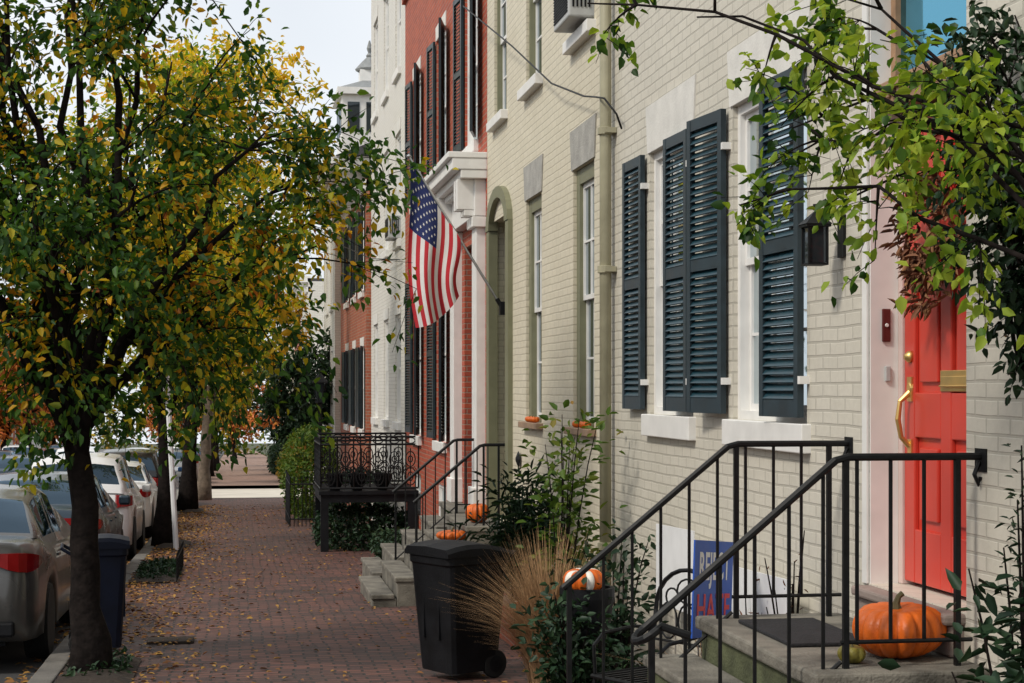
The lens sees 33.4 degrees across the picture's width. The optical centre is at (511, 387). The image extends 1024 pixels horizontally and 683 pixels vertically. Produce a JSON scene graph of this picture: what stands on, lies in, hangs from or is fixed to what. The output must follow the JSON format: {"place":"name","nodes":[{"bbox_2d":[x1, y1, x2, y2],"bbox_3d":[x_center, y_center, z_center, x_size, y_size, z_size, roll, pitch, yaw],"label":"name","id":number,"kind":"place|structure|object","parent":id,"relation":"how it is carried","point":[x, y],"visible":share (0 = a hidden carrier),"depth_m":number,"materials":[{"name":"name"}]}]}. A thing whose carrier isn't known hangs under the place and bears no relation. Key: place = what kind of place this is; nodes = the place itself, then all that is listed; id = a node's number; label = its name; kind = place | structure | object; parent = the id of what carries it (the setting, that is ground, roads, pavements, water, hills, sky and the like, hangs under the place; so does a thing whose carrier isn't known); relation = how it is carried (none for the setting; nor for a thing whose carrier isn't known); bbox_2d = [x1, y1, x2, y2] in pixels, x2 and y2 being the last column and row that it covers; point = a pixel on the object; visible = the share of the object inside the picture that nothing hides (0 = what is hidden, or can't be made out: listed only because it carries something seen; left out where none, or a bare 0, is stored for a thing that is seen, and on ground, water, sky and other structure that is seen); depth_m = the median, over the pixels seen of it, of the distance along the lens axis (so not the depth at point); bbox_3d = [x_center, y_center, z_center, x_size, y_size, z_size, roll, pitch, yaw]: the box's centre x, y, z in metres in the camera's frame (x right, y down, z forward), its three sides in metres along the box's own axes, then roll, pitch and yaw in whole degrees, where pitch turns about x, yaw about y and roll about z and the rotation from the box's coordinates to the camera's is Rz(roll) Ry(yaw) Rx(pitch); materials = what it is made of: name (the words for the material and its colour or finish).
{"place":"outdoors","nodes":[
{"label":"outdoors","id":0,"kind":"place"},
{"bbox_2d":[0,538,146,682],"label":"road","id":1,"kind":"structure","parent":0,"point":[12,654],"depth_m":14.63,"materials":[{"name":"asphalt"}]},
{"bbox_2d":[0,455,38,473],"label":"parked car","id":2,"kind":"object","parent":1,"relation":"on","point":[21,465],"visible":0.04,"depth_m":47.24,"materials":[{"name":"blue paint"}]},
{"bbox_2d":[0,484,70,657],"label":"parked car","id":3,"kind":"object","parent":1,"relation":"on","point":[35,572],"visible":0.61,"depth_m":14.37,"materials":[{"name":"silver metal"}]},
{"bbox_2d":[0,471,129,534],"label":"parked car","id":4,"kind":"object","parent":1,"relation":"on","point":[110,515],"visible":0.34,"depth_m":20.95,"materials":[{"name":"blue paint"}]},
{"bbox_2d":[29,453,150,558],"bbox_3d":[-7.029,1.893,28.042,2.100,1.678,4.435,0,-2,-9],"label":"parked car","id":5,"kind":"object","parent":1,"relation":"on","point":[108,474],"visible":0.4,"depth_m":26.42,"materials":[{"name":"white paint"}]},
{"bbox_2d":[97,449,175,487],"bbox_3d":[-8.954,2.253,39.887,2.100,1.678,4.435,0,-2,-9],"label":"parked car","id":6,"kind":"object","parent":1,"relation":"on","point":[149,459],"visible":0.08,"depth_m":38.23,"materials":[{"name":"black paint"}]},
{"bbox_2d":[126,460,157,537],"bbox_3d":[-7.979,2.171,33.888,2.100,1.477,4.885,0,-2,-9],"label":"parked car","id":7,"kind":"object","parent":1,"relation":"on","point":[141,477],"visible":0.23,"depth_m":32.40,"materials":[{"name":"white paint"}]},
{"bbox_2d":[0,0,370,443],"label":"sky","id":8,"kind":"structure","parent":0,"point":[335,35],"materials":[{"name":"white"}]},
{"bbox_2d":[90,443,301,488],"bbox_3d":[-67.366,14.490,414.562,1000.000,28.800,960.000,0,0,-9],"label":"ground","id":9,"kind":"structure","parent":0,"point":[242,486],"depth_m":252.31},
{"bbox_2d":[0,297,52,449],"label":"street tree","id":10,"kind":"object","parent":9,"relation":"on","point":[5,431],"visible":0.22,"depth_m":88.70,"materials":[{"name":"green plant"}]},
{"bbox_2d":[27,511,180,682],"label":"kerb","id":11,"kind":"structure","parent":9,"relation":"on","point":[51,668],"depth_m":13.67,"materials":[{"name":"concrete"}]},
{"bbox_2d":[42,400,280,455],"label":"distant trees","id":12,"kind":"object","parent":9,"relation":"on","point":[104,439],"visible":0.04,"depth_m":200.31,"materials":[{"name":"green plant"}]},
{"bbox_2d":[82,192,316,499],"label":"street tree","id":13,"kind":"object","parent":9,"relation":"on","point":[204,485],"visible":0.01,"depth_m":49.72,"materials":[{"name":"green plant"}]},
{"bbox_2d":[151,336,274,475],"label":"street tree","id":14,"kind":"object","parent":9,"relation":"on","point":[211,461],"visible":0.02,"depth_m":82.56,"materials":[{"name":"yellow plant"}]},
{"bbox_2d":[197,384,276,457],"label":"street tree","id":15,"kind":"object","parent":9,"relation":"on","point":[241,427],"visible":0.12,"depth_m":162.55,"materials":[{"name":"orange plant"}]},
{"bbox_2d":[292,276,323,476],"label":"row house","id":16,"kind":"structure","parent":9,"relation":"on","point":[318,286],"depth_m":67.15,"materials":[{"name":"brick"}]},
{"bbox_2d":[307,41,370,469],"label":"row house","id":17,"kind":"structure","parent":9,"relation":"on","point":[353,100],"depth_m":45.91,"materials":[{"name":"paint"}]},
{"bbox_2d":[316,145,370,519],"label":"row house","id":18,"kind":"structure","parent":9,"relation":"on","point":[356,364],"depth_m":38.09,"materials":[{"name":"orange brick"}]},
{"bbox_2d":[341,343,348,430],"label":"window","id":19,"kind":"structure","parent":18,"relation":"in","point":[344,355],"depth_m":42.69,"materials":[{"name":"white paint"}]},
{"bbox_2d":[341,225,348,309],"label":"window","id":20,"kind":"structure","parent":18,"relation":"in","point":[345,254],"depth_m":42.69,"materials":[{"name":"white paint"}]},
{"bbox_2d":[348,340,355,431],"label":"window","id":21,"kind":"structure","parent":18,"relation":"in","point":[351,353],"depth_m":40.18,"materials":[{"name":"white paint"}]},
{"bbox_2d":[348,211,355,304],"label":"window","id":22,"kind":"structure","parent":18,"relation":"in","point":[351,254],"depth_m":39.32,"materials":[{"name":"black paint"}]},
{"bbox_2d":[355,337,363,435],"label":"window","id":23,"kind":"structure","parent":18,"relation":"in","point":[359,351],"depth_m":37.74,"materials":[{"name":"white paint"}]},
{"bbox_2d":[355,201,363,299],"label":"window","id":24,"kind":"structure","parent":18,"relation":"in","point":[358,249],"depth_m":37.71,"materials":[{"name":"white paint"}]},
{"bbox_2d":[371,0,404,531],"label":"row house","id":25,"kind":"structure","parent":9,"relation":"on","point":[387,117],"depth_m":32.03,"materials":[{"name":"brick"}]},
{"bbox_2d":[371,313,377,424],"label":"window","id":26,"kind":"structure","parent":25,"relation":"in","point":[374,420],"depth_m":35.35,"materials":[{"name":"white paint"}]},
{"bbox_2d":[371,5,377,124],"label":"window","id":27,"kind":"structure","parent":25,"relation":"in","point":[374,117],"depth_m":35.35,"materials":[{"name":"white paint"}]},
{"bbox_2d":[380,308,388,427],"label":"window","id":28,"kind":"structure","parent":25,"relation":"in","point":[383,422],"depth_m":32.99,"materials":[{"name":"white paint"}]},
{"bbox_2d":[380,0,388,105],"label":"window","id":29,"kind":"structure","parent":25,"relation":"in","point":[385,95],"depth_m":32.99,"materials":[{"name":"white paint"}]},
{"bbox_2d":[392,301,400,430],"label":"window","id":30,"kind":"structure","parent":25,"relation":"in","point":[395,425],"depth_m":30.60,"materials":[{"name":"white paint"}]},
{"bbox_2d":[392,117,400,250],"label":"window","id":31,"kind":"structure","parent":25,"relation":"in","point":[396,244],"depth_m":30.53,"materials":[{"name":"white paint"}]},
{"bbox_2d":[392,0,400,84],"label":"window","id":32,"kind":"structure","parent":25,"relation":"in","point":[397,72],"depth_m":30.60,"materials":[{"name":"white paint"}]},
{"bbox_2d":[402,0,486,529],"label":"row house","id":33,"kind":"structure","parent":9,"relation":"on","point":[445,125],"depth_m":21.82,"materials":[{"name":"red brick"}]},
{"bbox_2d":[405,55,420,213],"bbox_3d":[-1.518,-3.980,27.010,0.292,2.340,2.101,0,0,-9],"label":"window","id":34,"kind":"structure","parent":33,"relation":"in","point":[417,66],"depth_m":26.82,"materials":[{"name":"white paint"}]},
{"bbox_2d":[405,283,420,445],"bbox_3d":[-1.518,-0.505,27.010,0.292,2.790,2.101,0,0,-9],"label":"window","id":35,"kind":"structure","parent":33,"relation":"in","point":[417,331],"depth_m":27.55,"materials":[{"name":"black paint"}]},
{"bbox_2d":[426,10,446,171],"bbox_3d":[-1.005,-3.980,23.852,0.292,2.340,2.101,0,0,-9],"label":"window","id":36,"kind":"structure","parent":33,"relation":"in","point":[440,31],"depth_m":24.19,"materials":[{"name":"black paint"}]},
{"bbox_2d":[426,313,446,452],"bbox_3d":[-1.005,-0.505,23.852,0.292,2.790,2.101,0,0,-9],"label":"window","id":37,"kind":"structure","parent":33,"relation":"in","point":[437,446],"depth_m":24.39,"materials":[{"name":"white paint"}]},
{"bbox_2d":[453,0,477,151],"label":"window","id":38,"kind":"structure","parent":33,"relation":"in","point":[472,141],"depth_m":21.38,"materials":[{"name":"white paint"}]},
{"bbox_2d":[485,0,599,581],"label":"row house","id":39,"kind":"structure","parent":9,"relation":"on","point":[542,228],"depth_m":16.06,"materials":[{"name":"brick"}]},
{"bbox_2d":[406,154,504,327],"bbox_3d":[-0.586,-1.560,18.130,1.079,1.840,0.185,0,0,-9],"label":"house flag","id":40,"kind":"object","parent":39,"relation":"attached to","point":[435,241],"visible":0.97,"depth_m":18.11,"materials":[{"name":"fabric"}]},
{"bbox_2d":[486,0,507,132],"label":"window","id":41,"kind":"structure","parent":39,"relation":"in","point":[501,116],"depth_m":18.90,"materials":[{"name":"white paint"}]},
{"bbox_2d":[517,0,542,100],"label":"window","id":42,"kind":"structure","parent":39,"relation":"in","point":[535,80],"depth_m":16.83,"materials":[{"name":"white paint"}]},
{"bbox_2d":[518,154,543,429],"bbox_3d":[0.239,-0.900,16.482,0.200,2.580,1.060,0,0,-9],"label":"window","id":43,"kind":"structure","parent":39,"relation":"in","point":[533,172],"depth_m":16.75,"materials":[{"name":"green paint"}]},
{"bbox_2d":[553,0,593,32],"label":"air conditioner","id":44,"kind":"object","parent":39,"relation":"attached to","point":[570,16],"visible":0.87,"depth_m":13.85,"materials":[{"name":"white plastic"}]},
{"bbox_2d":[562,18,595,54],"bbox_3d":[0.566,-2.900,14.124,0.109,0.099,1.020,0,0,-9],"label":"window","id":45,"kind":"structure","parent":39,"relation":"in","point":[580,35],"depth_m":14.01,"materials":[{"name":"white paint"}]},
{"bbox_2d":[564,113,596,436],"bbox_3d":[0.621,-0.900,14.133,0.200,2.580,1.060,0,0,-9],"label":"window","id":46,"kind":"structure","parent":39,"relation":"in","point":[583,138],"depth_m":14.39,"materials":[{"name":"green paint"}]},
{"bbox_2d":[611,0,1023,680],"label":"row house","id":47,"kind":"structure","parent":9,"relation":"on","point":[717,342],"depth_m":8.97,"materials":[{"name":"brick"}]},
{"bbox_2d":[463,6,622,128],"bbox_3d":[0.078,-3.161,16.118,0.122,2.491,7.212,0,0,-11],"label":"overhead cable","id":48,"kind":"object","parent":47,"relation":"attached to","point":[569,90],"visible":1,"depth_m":14.89,"materials":[{"name":"rubber"}]},
{"bbox_2d":[598,0,616,585],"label":"downspout","id":49,"kind":"object","parent":47,"relation":"attached to","point":[606,132],"visible":0.71,"depth_m":12.92,"materials":[{"name":"beige paint"}]},
{"bbox_2d":[622,74,696,440],"bbox_3d":[1.040,-0.815,11.551,0.202,2.290,1.790,0,0,-9],"label":"window","id":50,"kind":"structure","parent":47,"relation":"in","point":[667,117],"depth_m":11.54,"materials":[{"name":"white paint"}]},
{"bbox_2d":[686,0,811,453],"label":"window","id":51,"kind":"structure","parent":47,"relation":"in","point":[773,379],"depth_m":9.71,"materials":[{"name":"white paint"}]},
{"bbox_2d":[798,199,845,265],"bbox_3d":[1.471,-0.738,8.081,0.207,0.317,0.130,0,0,-9],"label":"wall lantern","id":52,"kind":"object","parent":47,"relation":"attached to","point":[814,249],"depth_m":8.04,"materials":[{"name":"black metal"}]},
{"bbox_2d":[862,0,965,596],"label":"door","id":53,"kind":"structure","parent":47,"relation":"in","point":[922,408],"depth_m":7.70,"materials":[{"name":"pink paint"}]},
{"bbox_2d":[877,161,965,321],"bbox_3d":[1.743,-0.632,7.261,0.242,0.705,0.576,0,0,-9],"label":"door wreath","id":54,"kind":"object","parent":47,"relation":"attached to","point":[912,257],"depth_m":7.25,"materials":[{"name":"red plant"}]},
{"bbox_2d":[891,0,965,76],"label":"transom window","id":55,"kind":"structure","parent":47,"relation":"in","point":[914,14],"depth_m":7.48,"materials":[{"name":"blue glass"}]},
{"bbox_2d":[211,450,282,485],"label":"sidewalk","id":56,"kind":"structure","parent":0,"point":[258,473],"depth_m":88.73,"materials":[{"name":"brick"}]},
{"bbox_2d":[212,488,309,497],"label":"cross street","id":57,"kind":"structure","parent":0,"point":[237,493],"depth_m":59.54,"materials":[{"name":"concrete"}]},
{"bbox_2d":[53,498,528,682],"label":"sidewalk","id":58,"kind":"structure","parent":0,"point":[368,660],"depth_m":16.69,"materials":[{"name":"brick"}]},
{"bbox_2d":[60,533,129,649],"bbox_3d":[-3.440,1.695,14.077,0.551,0.976,0.494,0,0,-14],"label":"wheeled bin","id":59,"kind":"object","parent":58,"relation":"on","point":[113,551],"visible":0.4,"depth_m":13.91,"materials":[{"name":"blue plastic"}]},
{"bbox_2d":[54,655,141,682],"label":"soil pit","id":60,"kind":"object","parent":58,"relation":"on","point":[124,676],"visible":0.52,"depth_m":12.34,"materials":[{"name":"soil"}]},
{"bbox_2d":[62,646,134,676],"bbox_3d":[-3.108,2.111,12.865,0.534,0.261,1.251,0,0,-9],"label":"ground cover","id":61,"kind":"object","parent":60,"relation":"on","point":[116,665],"visible":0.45,"depth_m":12.65,"materials":[{"name":"green plant"}]},
{"bbox_2d":[128,565,184,582],"bbox_3d":[-4.592,2.391,22.150,0.600,0.124,2.600,0,0,-9],"label":"soil pit","id":62,"kind":"object","parent":58,"relation":"on","point":[165,578],"visible":0.46,"depth_m":21.10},
{"bbox_2d":[134,555,181,578],"bbox_3d":[-4.592,2.399,22.159,0.638,0.341,2.452,0,0,-9],"label":"ground cover","id":63,"kind":"object","parent":62,"relation":"on","point":[163,564],"visible":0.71,"depth_m":21.91,"materials":[{"name":"green plant"}]},
{"bbox_2d":[146,636,193,644],"bbox_3d":[-2.965,2.216,14.816,0.400,0.075,0.300,0,0,-9],"label":"utility cover","id":64,"kind":"object","parent":58,"relation":"on","point":[179,640],"visible":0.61,"depth_m":14.72,"materials":[{"name":"metal"}]},
{"bbox_2d":[163,376,178,549],"bbox_3d":[-5.446,1.134,27.280,0.243,3.004,0.320,0,0,-9],"label":"sign post","id":65,"kind":"object","parent":58,"relation":"on","point":[173,502],"visible":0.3,"depth_m":27.25,"materials":[{"name":"white metal"}]},
{"bbox_2d":[12,28,336,546],"bbox_3d":[-5.581,-1.684,28.302,5.647,8.840,6.423,0,0,-9],"label":"street tree","id":66,"kind":"object","parent":58,"relation":"on","point":[162,531],"visible":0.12,"depth_m":28.24,"materials":[{"name":"yellow plant"}]},
{"bbox_2d":[82,7,351,510],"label":"street tree","id":67,"kind":"object","parent":58,"relation":"on","point":[188,494],"visible":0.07,"depth_m":41.74,"materials":[{"name":"yellow plant"}]},
{"bbox_2d":[0,0,458,670],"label":"street tree","id":68,"kind":"object","parent":58,"relation":"on","point":[64,370],"visible":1,"depth_m":12.64,"materials":[{"name":"green plant"}]},
{"bbox_2d":[246,326,332,496],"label":"street tree","id":69,"kind":"object","parent":58,"relation":"on","point":[284,430],"visible":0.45,"depth_m":46.79,"materials":[{"name":"green plant"}]},
{"bbox_2d":[57,504,527,682],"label":"fallen leaves","id":70,"kind":"object","parent":58,"relation":"on","point":[165,597],"visible":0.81,"depth_m":19.21,"materials":[{"name":"orange plant"}]},
{"bbox_2d":[277,422,340,517],"bbox_3d":[-4.476,1.910,37.751,1.420,2.317,3.352,0,0,-9],"label":"clipped hedge","id":71,"kind":"object","parent":58,"relation":"on","point":[289,464],"visible":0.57,"depth_m":36.97,"materials":[{"name":"green plant"}]},
{"bbox_2d":[312,369,327,435],"bbox_3d":[-3.234,1.142,28.754,0.260,2.950,0.225,0,0,-9],"label":"lamp post","id":72,"kind":"object","parent":58,"relation":"on","point":[322,382],"visible":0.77,"depth_m":28.73,"materials":[{"name":"black metal"}]},
{"bbox_2d":[285,470,365,526],"bbox_3d":[-3.950,2.330,35.829,1.523,1.100,3.026,0,0,-9],"label":"iron gate fence","id":73,"kind":"object","parent":58,"relation":"on","point":[288,518],"visible":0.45,"depth_m":34.29,"materials":[{"name":"metal"}]},
{"bbox_2d":[311,502,407,551],"bbox_3d":[-2.399,2.276,27.573,1.704,0.880,2.105,0,0,-9],"label":"ivy bed","id":74,"kind":"object","parent":58,"relation":"on","point":[335,538],"visible":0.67,"depth_m":27.07,"materials":[{"name":"green plant"}]},
{"bbox_2d":[329,467,393,536],"bbox_3d":[-2.716,2.080,30.548,1.298,1.371,2.534,0,0,-9],"label":"porch shrub","id":75,"kind":"object","parent":58,"relation":"on","point":[357,503],"visible":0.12,"depth_m":29.96,"materials":[{"name":"green plant"}]},
{"bbox_2d":[313,432,418,551],"bbox_3d":[-2.384,1.700,27.575,1.560,1.912,2.060,0,0,-9],"label":"iron porch","id":76,"kind":"object","parent":58,"relation":"on","point":[325,496],"visible":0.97,"depth_m":26.62,"materials":[{"name":"black metal"}]},
{"bbox_2d":[367,526,420,558],"bbox_3d":[-1.554,2.275,24.255,0.927,0.548,3.133,0,0,-9],"label":"porch shrub","id":77,"kind":"object","parent":58,"relation":"on","point":[387,535],"visible":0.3,"depth_m":24.40,"materials":[{"name":"green plant"}]},
{"bbox_2d":[361,501,467,577],"bbox_3d":[-1.150,2.026,20.886,1.269,1.151,1.850,0,0,-9],"label":"stoop","id":78,"kind":"object","parent":58,"relation":"on","point":[371,566],"visible":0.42,"depth_m":20.99,"materials":[{"name":"stone"}]},
{"bbox_2d":[392,438,473,559],"bbox_3d":[-0.856,1.410,19.738,1.064,1.680,0.100,0,0,-9],"label":"stair railing","id":79,"kind":"object","parent":78,"relation":"on","point":[428,462],"visible":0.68,"depth_m":19.72,"materials":[{"name":"black metal"}]},
{"bbox_2d":[359,513,502,607],"bbox_3d":[-0.894,1.993,18.749,1.449,1.086,1.850,0,0,-9],"label":"stoop","id":80,"kind":"object","parent":58,"relation":"on","point":[393,586],"visible":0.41,"depth_m":18.18,"materials":[{"name":"concrete"}]},
{"bbox_2d":[413,443,504,542],"bbox_3d":[-0.539,1.410,17.946,1.014,1.680,0.100,0,0,-9],"label":"stair railing","id":81,"kind":"object","parent":80,"relation":"on","point":[446,474],"visible":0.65,"depth_m":17.96,"materials":[{"name":"black metal"}]},
{"bbox_2d":[405,539,516,677],"bbox_3d":[-0.359,1.620,12.572,0.666,1.006,0.558,0,0,-37],"label":"wheeled bin","id":82,"kind":"object","parent":58,"relation":"on","point":[449,640],"visible":0.97,"depth_m":12.36,"materials":[{"name":"black plastic"}]},
{"bbox_2d":[500,587,518,649],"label":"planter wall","id":83,"kind":"structure","parent":58,"relation":"on","point":[505,637],"depth_m":14.68,"materials":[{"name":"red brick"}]},
{"bbox_2d":[445,455,572,598],"bbox_3d":[0.027,1.264,14.818,1.249,1.399,1.227,0,0,-9],"label":"evergreen shrub","id":84,"kind":"object","parent":83,"relation":"in","point":[517,502],"visible":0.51,"depth_m":14.69,"materials":[{"name":"green plant"}]},
{"bbox_2d":[430,524,649,682],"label":"ornamental grass","id":85,"kind":"object","parent":58,"relation":"on","point":[528,587],"depth_m":11.67,"materials":[{"name":"plant"}]},
{"bbox_2d":[508,568,630,682],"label":"garden shrub","id":86,"kind":"object","parent":58,"relation":"on","point":[556,659],"visible":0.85,"depth_m":9.95,"materials":[{"name":"green plant"}]},
{"bbox_2d":[513,399,627,665],"bbox_3d":[0.433,1.099,12.345,0.855,2.038,0.900,0,0,-9],"label":"garden shrub","id":87,"kind":"object","parent":58,"relation":"on","point":[564,508],"visible":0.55,"depth_m":12.33,"materials":[{"name":"green plant"}]},
{"bbox_2d":[560,585,614,682],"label":"plant pot","id":88,"kind":"object","parent":58,"relation":"on","point":[595,601],"visible":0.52,"depth_m":10.07,"materials":[{"name":"black plastic"}]},
{"bbox_2d":[563,563,601,589],"bbox_3d":[0.426,1.133,10.170,0.239,0.183,0.241,0,0,-9],"label":"pumpkin","id":89,"kind":"object","parent":88,"relation":"on","point":[593,576],"visible":0.56,"depth_m":10.09,"materials":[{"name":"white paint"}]},
{"bbox_2d":[549,518,668,682],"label":"garden shrub","id":90,"kind":"object","parent":58,"relation":"on","point":[623,614],"visible":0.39,"depth_m":11.22,"materials":[{"name":"green plant"}]},
{"bbox_2d":[590,568,701,682],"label":"garden chair","id":91,"kind":"object","parent":58,"relation":"on","point":[620,676],"visible":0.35,"depth_m":9.32,"materials":[{"name":"black metal"}]},
{"bbox_2d":[691,540,732,655],"bbox_3d":[1.016,1.375,8.619,0.010,1.261,0.645,0,0,26],"label":"yard sign","id":92,"kind":"object","parent":58,"relation":"on","point":[704,592],"visible":0.58,"depth_m":8.54,"materials":[{"name":"blue plastic"}]},
{"bbox_2d":[759,530,807,613],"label":"dry stalks","id":93,"kind":"object","parent":58,"relation":"on","point":[792,599],"visible":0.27,"depth_m":8.30,"materials":[{"name":"beige plant"}]},
{"bbox_2d":[587,0,1023,351],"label":"garden tree","id":94,"kind":"object","parent":58,"relation":"on","point":[978,116],"visible":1,"depth_m":5.47,"materials":[{"name":"green plant"}]},
{"bbox_2d":[643,613,992,682],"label":"stoop","id":95,"kind":"object","parent":58,"relation":"on","point":[737,656],"visible":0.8,"depth_m":7.04,"materials":[{"name":"concrete"}]},
{"bbox_2d":[561,437,852,682],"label":"stair railing","id":96,"kind":"object","parent":95,"relation":"on","point":[847,443],"visible":0.78,"depth_m":7.92,"materials":[{"name":"black metal"}]},
{"bbox_2d":[738,618,859,646],"bbox_3d":[1.266,1.060,7.424,0.360,0.017,0.750,0,0,-9],"label":"doormat","id":97,"kind":"object","parent":95,"relation":"on","point":[805,632],"visible":0.71,"depth_m":7.37,"materials":[{"name":"black rubber"}]},
{"bbox_2d":[630,448,986,682],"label":"stair railing","id":98,"kind":"object","parent":95,"relation":"on","point":[978,456],"visible":0.97,"depth_m":6.50,"materials":[{"name":"black metal"}]},
{"bbox_2d":[837,644,865,663],"bbox_3d":[1.323,1.027,6.639,0.110,0.086,0.107,0,0,23],"label":"gourd","id":99,"kind":"object","parent":95,"relation":"on","point":[857,653],"visible":0.77,"depth_m":6.60,"materials":[{"name":"yellow plant"}]},
{"bbox_2d":[852,591,946,658],"bbox_3d":[1.529,0.940,6.802,0.367,0.261,0.360,0,0,-35],"label":"pumpkin","id":100,"kind":"object","parent":95,"relation":"on","point":[874,620],"visible":0.87,"depth_m":6.68,"materials":[{"name":"orange plant"}]},
{"bbox_2d":[851,585,965,657],"bbox_3d":[1.763,0.982,7.262,0.290,0.174,1.040,0,0,-9],"label":"door step","id":101,"kind":"object","parent":95,"relation":"on","point":[869,594],"depth_m":7.15,"materials":[{"name":"stone"}]},
{"bbox_2d":[878,568,1023,682],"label":"rhododendron bush","id":102,"kind":"object","parent":58,"relation":"on","point":[1014,669],"visible":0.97,"depth_m":5.98,"materials":[{"name":"green plant"}]},
{"bbox_2d":[916,0,1023,405],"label":"garden tree","id":103,"kind":"object","parent":58,"relation":"on","point":[1011,276],"visible":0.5,"depth_m":6.00,"materials":[{"name":"green plant"}]},
{"bbox_2d":[992,443,1023,682],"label":"fern plant","id":104,"kind":"object","parent":58,"relation":"on","point":[1020,577],"visible":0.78,"depth_m":6.02,"materials":[{"name":"green plant"}]},
{"bbox_2d":[656,524,786,656],"bbox_3d":[1.157,1.452,9.711,0.068,1.220,2.500,0,0,-9],"label":"yard sign","id":105,"kind":"object","parent":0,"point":[674,548],"visible":0.23,"depth_m":10.22,"materials":[{"name":"white plastic"}]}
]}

